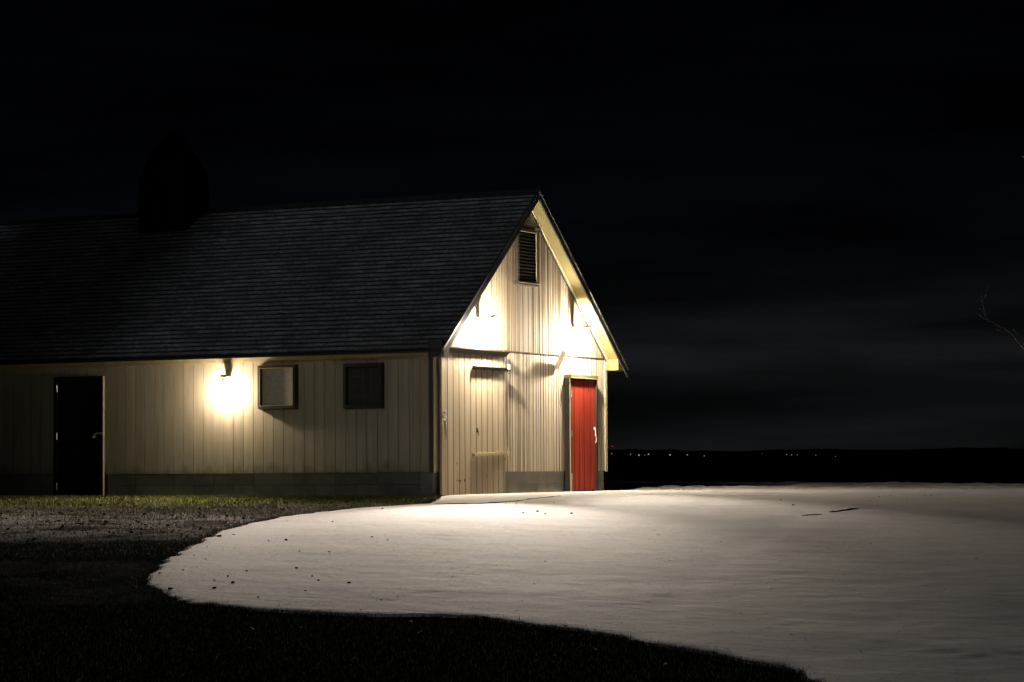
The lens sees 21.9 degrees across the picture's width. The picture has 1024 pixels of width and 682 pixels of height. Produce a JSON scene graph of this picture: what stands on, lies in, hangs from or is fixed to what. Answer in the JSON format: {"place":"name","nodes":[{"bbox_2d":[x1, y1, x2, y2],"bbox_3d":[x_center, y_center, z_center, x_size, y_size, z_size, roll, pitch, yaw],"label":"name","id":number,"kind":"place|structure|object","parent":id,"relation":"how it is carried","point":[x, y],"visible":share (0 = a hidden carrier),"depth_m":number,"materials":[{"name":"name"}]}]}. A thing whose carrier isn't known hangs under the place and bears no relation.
{"place":"outdoors","nodes":[
{"label":"outdoors","id":0,"kind":"place"},
{"bbox_2d":[0,504,398,556],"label":"gravel","id":1,"kind":"structure","parent":0,"point":[140,525],"depth_m":34.58,"materials":[{"name":"grey gravel"}]},
{"bbox_2d":[0,484,837,681],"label":"ground","id":2,"kind":"structure","parent":0,"point":[396,663],"depth_m":21.69,"materials":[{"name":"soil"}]},
{"bbox_2d":[0,494,440,519],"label":"grass","id":3,"kind":"structure","parent":2,"relation":"on","point":[83,498],"depth_m":41.30,"materials":[{"name":"green plant"}]},
{"bbox_2d":[0,130,627,496],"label":"barn","id":4,"kind":"structure","parent":2,"relation":"on","point":[175,334],"depth_m":46.34,"materials":[{"name":"beige wood"}]},
{"bbox_2d":[56,381,101,495],"bbox_3d":[-7.641,1.722,46.628,0.996,2.030,0.099,-2,-3,27],"label":"door","id":5,"kind":"structure","parent":4,"relation":"in","point":[78,401],"depth_m":46.66,"materials":[{"name":"metal"}]},
{"bbox_2d":[258,364,297,408],"bbox_3d":[-3.977,0.778,44.807,0.765,0.750,0.099,-2,-3,27],"label":"window","id":6,"kind":"structure","parent":4,"relation":"in","point":[277,384],"depth_m":44.81,"materials":[{"name":"grey glass"}]},
{"bbox_2d":[343,363,384,408],"bbox_3d":[-2.480,0.747,44.046,0.755,0.760,0.099,-2,-3,27],"label":"window","id":7,"kind":"structure","parent":4,"relation":"in","point":[363,383],"depth_m":44.05,"materials":[{"name":"black glass"}]},
{"bbox_2d":[439,353,510,494],"bbox_3d":[-0.605,1.383,44.572,0.125,2.415,2.355,-2,-3,27],"label":"sliding door","id":8,"kind":"structure","parent":4,"relation":"in","point":[471,386],"depth_m":44.48,"materials":[{"name":"beige wood"}]},
{"bbox_2d":[571,380,596,489],"bbox_3d":[1.313,1.726,48.363,0.100,1.995,1.036,-2,-3,27],"label":"door","id":9,"kind":"structure","parent":4,"relation":"in","point":[582,392],"depth_m":48.38,"materials":[{"name":"wood"}]},
{"bbox_2d":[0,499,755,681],"bbox_3d":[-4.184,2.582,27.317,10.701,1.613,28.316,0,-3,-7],"label":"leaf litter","id":10,"kind":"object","parent":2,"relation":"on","point":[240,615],"visible":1,"depth_m":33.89,"materials":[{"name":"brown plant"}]},
{"bbox_2d":[146,481,1023,681],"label":"snow cover","id":11,"kind":"object","parent":2,"relation":"on","point":[830,625],"visible":0.93,"depth_m":26.60,"materials":[{"name":"white snow"}]},
{"bbox_2d":[435,496,554,503],"bbox_3d":[0.049,2.447,40.692,0.700,0.101,2.750,-3,-4,45],"label":"ramp","id":12,"kind":"object","parent":11,"relation":"on","point":[491,502],"visible":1,"depth_m":39.93,"materials":[{"name":"grey concrete"}]},
{"bbox_2d":[164,481,1021,681],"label":"snow crumbs","id":13,"kind":"object","parent":11,"relation":"on","point":[693,546],"visible":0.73,"depth_m":29.43,"materials":[{"name":"white snow"}]},
{"bbox_2d":[829,508,858,511],"bbox_3d":[4.637,2.360,36.873,0.064,0.050,1.001,-2,-3,28],"label":"stick","id":14,"kind":"object","parent":11,"relation":"on","point":[844,509],"visible":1,"depth_m":36.87,"materials":[{"name":"brown wood"}]},
{"bbox_2d":[976,156,1023,348],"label":"bare tree","id":15,"kind":"object","parent":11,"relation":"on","point":[999,325],"visible":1,"depth_m":38.32,"materials":[{"name":"brown plant"}]},
{"bbox_2d":[0,0,1023,450],"label":"sky","id":16,"kind":"structure","parent":0,"point":[789,222],"materials":[{"name":"black"}]},
{"bbox_2d":[603,447,1023,483],"bbox_3d":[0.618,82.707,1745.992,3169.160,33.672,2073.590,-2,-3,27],"label":"hills","id":17,"kind":"structure","parent":0,"point":[973,465],"depth_m":1512.52,"materials":[{"name":"black"}]}
]}

